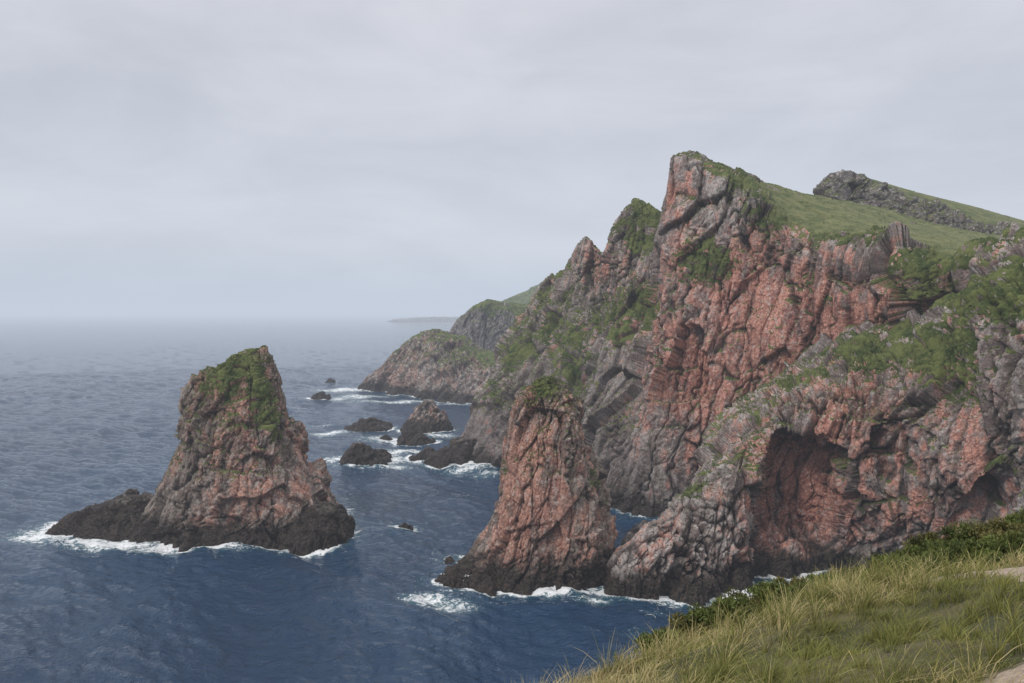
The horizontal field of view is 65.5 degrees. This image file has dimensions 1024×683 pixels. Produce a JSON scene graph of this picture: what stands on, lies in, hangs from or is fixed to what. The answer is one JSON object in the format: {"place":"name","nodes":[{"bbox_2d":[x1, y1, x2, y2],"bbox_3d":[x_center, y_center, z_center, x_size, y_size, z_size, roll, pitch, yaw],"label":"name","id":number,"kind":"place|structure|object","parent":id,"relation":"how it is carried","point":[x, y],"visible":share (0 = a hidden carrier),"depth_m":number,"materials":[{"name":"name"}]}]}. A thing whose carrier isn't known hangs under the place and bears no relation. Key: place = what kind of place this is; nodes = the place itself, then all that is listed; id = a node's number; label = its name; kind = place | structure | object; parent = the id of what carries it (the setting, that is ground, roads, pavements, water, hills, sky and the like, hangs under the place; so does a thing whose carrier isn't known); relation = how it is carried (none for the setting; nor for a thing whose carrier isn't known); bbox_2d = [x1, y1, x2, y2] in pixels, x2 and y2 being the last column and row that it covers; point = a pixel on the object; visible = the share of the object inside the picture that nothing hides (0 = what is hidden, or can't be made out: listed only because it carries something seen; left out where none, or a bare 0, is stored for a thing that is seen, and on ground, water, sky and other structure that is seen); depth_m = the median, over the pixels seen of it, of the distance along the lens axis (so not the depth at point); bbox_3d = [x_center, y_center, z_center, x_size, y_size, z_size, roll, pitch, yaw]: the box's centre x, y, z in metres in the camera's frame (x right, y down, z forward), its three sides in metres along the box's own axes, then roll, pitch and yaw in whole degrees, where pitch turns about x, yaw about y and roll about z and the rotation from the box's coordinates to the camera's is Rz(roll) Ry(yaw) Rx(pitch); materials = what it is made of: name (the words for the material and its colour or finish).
{"place":"outdoors","nodes":[
{"label":"outdoors","id":0,"kind":"place"},
{"bbox_2d":[0,313,834,682],"bbox_3d":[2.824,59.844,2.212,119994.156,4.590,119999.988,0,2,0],"label":"sea","id":1,"kind":"structure","parent":0,"point":[88,409],"depth_m":196.00,"materials":[{"name":"liquid"}]},
{"bbox_2d":[45,345,355,555],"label":"sea stack","id":2,"kind":"object","parent":1,"relation":"in","point":[241,469],"visible":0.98,"depth_m":211.78,"materials":[{"name":"brown stone"}]},
{"bbox_2d":[310,391,330,399],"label":"rock","id":3,"kind":"object","parent":1,"relation":"in","point":[320,395],"visible":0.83,"depth_m":545.82,"materials":[{"name":"grey stone"}]},
{"bbox_2d":[325,378,335,382],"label":"rock","id":4,"kind":"object","parent":1,"relation":"in","point":[330,380],"visible":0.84,"depth_m":675.54,"materials":[{"name":"grey stone"}]},
{"bbox_2d":[339,442,391,465],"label":"rock","id":5,"kind":"object","parent":1,"relation":"in","point":[358,453],"visible":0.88,"depth_m":312.40,"materials":[{"name":"grey stone"}]},
{"bbox_2d":[344,417,392,431],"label":"rock","id":6,"kind":"object","parent":1,"relation":"in","point":[371,424],"visible":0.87,"depth_m":404.39,"materials":[{"name":"grey stone"}]},
{"bbox_2d":[379,435,392,440],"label":"rock","id":7,"kind":"object","parent":1,"relation":"in","point":[386,437],"visible":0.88,"depth_m":373.63,"materials":[{"name":"grey stone"}]},
{"bbox_2d":[380,449,392,457],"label":"rock","id":8,"kind":"object","parent":1,"relation":"in","point":[384,451],"visible":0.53,"depth_m":329.94,"materials":[{"name":"grey stone"}]},
{"bbox_2d":[398,522,412,530],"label":"rock","id":9,"kind":"object","parent":1,"relation":"in","point":[405,525],"visible":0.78,"depth_m":219.01,"materials":[{"name":"grey stone"}]},
{"bbox_2d":[396,430,435,445],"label":"rock","id":10,"kind":"object","parent":1,"relation":"in","point":[412,438],"visible":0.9,"depth_m":362.01,"materials":[{"name":"grey stone"}]},
{"bbox_2d":[408,446,435,461],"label":"rock","id":11,"kind":"object","parent":1,"relation":"in","point":[419,456],"visible":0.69,"depth_m":323.53,"materials":[{"name":"grey stone"}]},
{"bbox_2d":[400,399,452,432],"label":"rock","id":12,"kind":"object","parent":1,"relation":"in","point":[427,416],"visible":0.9,"depth_m":400.10,"materials":[{"name":"brown stone"}]},
{"bbox_2d":[423,436,475,468],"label":"rock","id":13,"kind":"object","parent":1,"relation":"in","point":[458,450],"visible":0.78,"depth_m":315.57,"materials":[{"name":"grey stone"}]},
{"bbox_2d":[434,375,617,596],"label":"sea stack","id":14,"kind":"object","parent":1,"relation":"in","point":[551,522],"visible":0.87,"depth_m":175.53,"materials":[{"name":"brown stone"}]},
{"bbox_2d":[667,579,708,605],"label":"rock","id":15,"kind":"object","parent":1,"relation":"in","point":[684,591],"visible":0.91,"depth_m":165.78,"materials":[{"name":"grey stone"}]},
{"bbox_2d":[727,568,752,590],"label":"rock","id":16,"kind":"object","parent":1,"relation":"in","point":[739,579],"visible":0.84,"depth_m":172.15,"materials":[{"name":"grey stone"}]},
{"bbox_2d":[386,317,458,321],"bbox_3d":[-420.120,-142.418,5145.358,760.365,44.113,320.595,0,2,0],"label":"island","id":17,"kind":"structure","parent":0,"point":[434,319],"depth_m":5017.21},
{"bbox_2d":[358,329,494,403],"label":"headland","id":18,"kind":"structure","parent":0,"point":[440,365],"depth_m":568.63,"materials":[{"name":"grey stone"}]},
{"bbox_2d":[449,299,527,351],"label":"headland","id":19,"kind":"structure","parent":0,"point":[486,324],"depth_m":740.82,"materials":[{"name":"grey stone"}]},
{"bbox_2d":[0,0,1023,312],"label":"sky","id":20,"kind":"structure","parent":0,"point":[157,156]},
{"bbox_2d":[501,284,538,304],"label":"hill","id":21,"kind":"structure","parent":0,"point":[525,297],"depth_m":1358.17,"materials":[{"name":"green plant"}]},
{"bbox_2d":[460,150,1023,517],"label":"cliff","id":22,"kind":"structure","parent":0,"point":[656,340],"depth_m":241.04,"materials":[{"name":"brown stone"}]},
{"bbox_2d":[511,513,1023,682],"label":"ground","id":23,"kind":"structure","parent":0,"point":[1016,668],"depth_m":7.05,"materials":[{"name":"green plant"}]},
{"bbox_2d":[634,626,680,657],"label":"shrub","id":24,"kind":"object","parent":23,"relation":"on","point":[644,637],"visible":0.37,"depth_m":10.46,"materials":[{"name":"green plant"}]},
{"bbox_2d":[660,611,712,639],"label":"shrub","id":25,"kind":"object","parent":23,"relation":"on","point":[681,619],"visible":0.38,"depth_m":10.72,"materials":[{"name":"green plant"}]},
{"bbox_2d":[684,595,734,629],"bbox_3d":[2.773,3.871,11.072,1.064,0.572,0.793,0,2,0],"label":"shrub","id":26,"kind":"object","parent":23,"relation":"on","point":[698,614],"visible":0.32,"depth_m":11.01,"materials":[{"name":"green plant"}]},
{"bbox_2d":[704,593,760,628],"bbox_3d":[2.977,3.649,10.765,0.807,0.504,0.776,0,2,0],"label":"shrub","id":27,"kind":"object","parent":23,"relation":"on","point":[732,604],"visible":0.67,"depth_m":10.66,"materials":[{"name":"green plant"}]},
{"bbox_2d":[701,585,764,626],"bbox_3d":[3.294,3.830,11.347,1.184,0.586,0.888,0,2,0],"label":"shrub","id":28,"kind":"object","parent":23,"relation":"on","point":[754,599],"visible":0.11,"depth_m":11.46,"materials":[{"name":"green plant"}]},
{"bbox_2d":[743,580,783,598],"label":"shrub","id":29,"kind":"object","parent":23,"relation":"on","point":[750,590],"visible":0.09,"depth_m":11.70,"materials":[{"name":"green plant"}]},
{"bbox_2d":[752,578,802,613],"bbox_3d":[3.843,3.618,11.127,1.089,0.515,0.905,0,2,0],"label":"shrub","id":30,"kind":"object","parent":23,"relation":"on","point":[760,592],"visible":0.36,"depth_m":11.17,"materials":[{"name":"green plant"}]},
{"bbox_2d":[754,575,813,596],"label":"shrub","id":31,"kind":"object","parent":23,"relation":"on","point":[781,579],"visible":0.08,"depth_m":11.99,"materials":[{"name":"green plant"}]},
{"bbox_2d":[787,574,838,598],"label":"shrub","id":32,"kind":"object","parent":23,"relation":"on","point":[801,585],"visible":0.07,"depth_m":10.97,"materials":[{"name":"green plant"}]},
{"bbox_2d":[799,570,831,581],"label":"shrub","id":33,"kind":"object","parent":23,"relation":"on","point":[812,576],"visible":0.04,"depth_m":12.48,"materials":[{"name":"green plant"}]},
{"bbox_2d":[808,571,843,582],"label":"shrub","id":34,"kind":"object","parent":23,"relation":"on","point":[824,575],"depth_m":11.56,"materials":[{"name":"green plant"}]},
{"bbox_2d":[827,564,857,574],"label":"shrub","id":35,"kind":"object","parent":23,"relation":"on","point":[836,569],"visible":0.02,"depth_m":12.81,"materials":[{"name":"green plant"}]},
{"bbox_2d":[835,565,879,583],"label":"shrub","id":36,"kind":"object","parent":23,"relation":"on","point":[852,572],"visible":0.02,"depth_m":11.45,"materials":[{"name":"green plant"}]},
{"bbox_2d":[858,558,884,570],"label":"shrub","id":37,"kind":"object","parent":23,"relation":"on","point":[877,565],"depth_m":12.25,"materials":[{"name":"green plant"}]},
{"bbox_2d":[855,554,891,567],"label":"shrub","id":38,"kind":"object","parent":23,"relation":"on","point":[880,559],"visible":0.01,"depth_m":13.29,"materials":[{"name":"green plant"}]},
{"bbox_2d":[868,545,917,564],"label":"shrub","id":39,"kind":"object","parent":23,"relation":"on","point":[899,552],"visible":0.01,"depth_m":13.75,"materials":[{"name":"green plant"}]},
{"bbox_2d":[879,557,917,578],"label":"shrub","id":40,"kind":"object","parent":23,"relation":"on","point":[891,566],"visible":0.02,"depth_m":11.23,"materials":[{"name":"green plant"}]},
{"bbox_2d":[882,541,957,568],"bbox_3d":[6.438,3.434,12.350,1.332,0.626,1.129,-1,2,-23],"label":"shrub","id":41,"kind":"object","parent":23,"relation":"on","point":[915,549],"visible":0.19,"depth_m":12.54,"materials":[{"name":"green plant"}]},
{"bbox_2d":[889,551,957,577],"bbox_3d":[5.605,3.088,10.707,1.035,0.510,0.782,0,2,0],"label":"shrub","id":42,"kind":"object","parent":23,"relation":"on","point":[933,559],"visible":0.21,"depth_m":10.75,"materials":[{"name":"green plant"}]},
{"bbox_2d":[896,530,973,553],"bbox_3d":[7.355,3.514,13.549,1.435,0.592,1.103,0,2,0],"label":"shrub","id":43,"kind":"object","parent":23,"relation":"on","point":[931,535],"visible":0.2,"depth_m":13.59,"materials":[{"name":"green plant"}]},
{"bbox_2d":[906,542,973,564],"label":"shrub","id":44,"kind":"object","parent":23,"relation":"on","point":[949,550],"visible":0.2,"depth_m":11.40,"materials":[{"name":"green plant"}]},
{"bbox_2d":[919,537,979,553],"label":"shrub","id":45,"kind":"object","parent":23,"relation":"on","point":[946,543],"visible":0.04,"depth_m":12.63,"materials":[{"name":"green plant"}]},
{"bbox_2d":[930,517,998,545],"bbox_3d":[8.076,3.238,13.176,1.662,0.558,1.657,-2,3,-38],"label":"shrub","id":46,"kind":"object","parent":23,"relation":"on","point":[964,530],"visible":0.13,"depth_m":13.39,"materials":[{"name":"green plant"}]},
{"bbox_2d":[950,534,1023,561],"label":"shrub","id":47,"kind":"object","parent":23,"relation":"on","point":[971,546],"visible":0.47,"depth_m":11.42,"materials":[{"name":"green plant"}]},
{"bbox_2d":[955,549,1018,571],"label":"shrub","id":48,"kind":"object","parent":23,"relation":"on","point":[999,556],"visible":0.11,"depth_m":10.55,"materials":[{"name":"green plant"}]},
{"bbox_2d":[966,516,1023,540],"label":"shrub","id":49,"kind":"object","parent":23,"relation":"on","point":[1003,526],"visible":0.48,"depth_m":12.72,"materials":[{"name":"green plant"}]},
{"bbox_2d":[986,528,1023,560],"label":"shrub","id":50,"kind":"object","parent":23,"relation":"on","point":[1013,542],"visible":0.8,"depth_m":11.00,"materials":[{"name":"green plant"}]},
{"bbox_2d":[1004,506,1023,525],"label":"shrub","id":51,"kind":"object","parent":23,"relation":"on","point":[1016,517],"visible":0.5,"depth_m":13.64,"materials":[{"name":"green plant"}]},
{"bbox_2d":[603,235,1023,599],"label":"cliff","id":52,"kind":"structure","parent":0,"point":[825,451],"depth_m":173.90,"materials":[{"name":"brown stone"}]},
{"bbox_2d":[813,169,1023,234],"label":"hill","id":53,"kind":"structure","parent":0,"point":[848,185],"depth_m":320.39,"materials":[{"name":"grey stone"}]}
]}

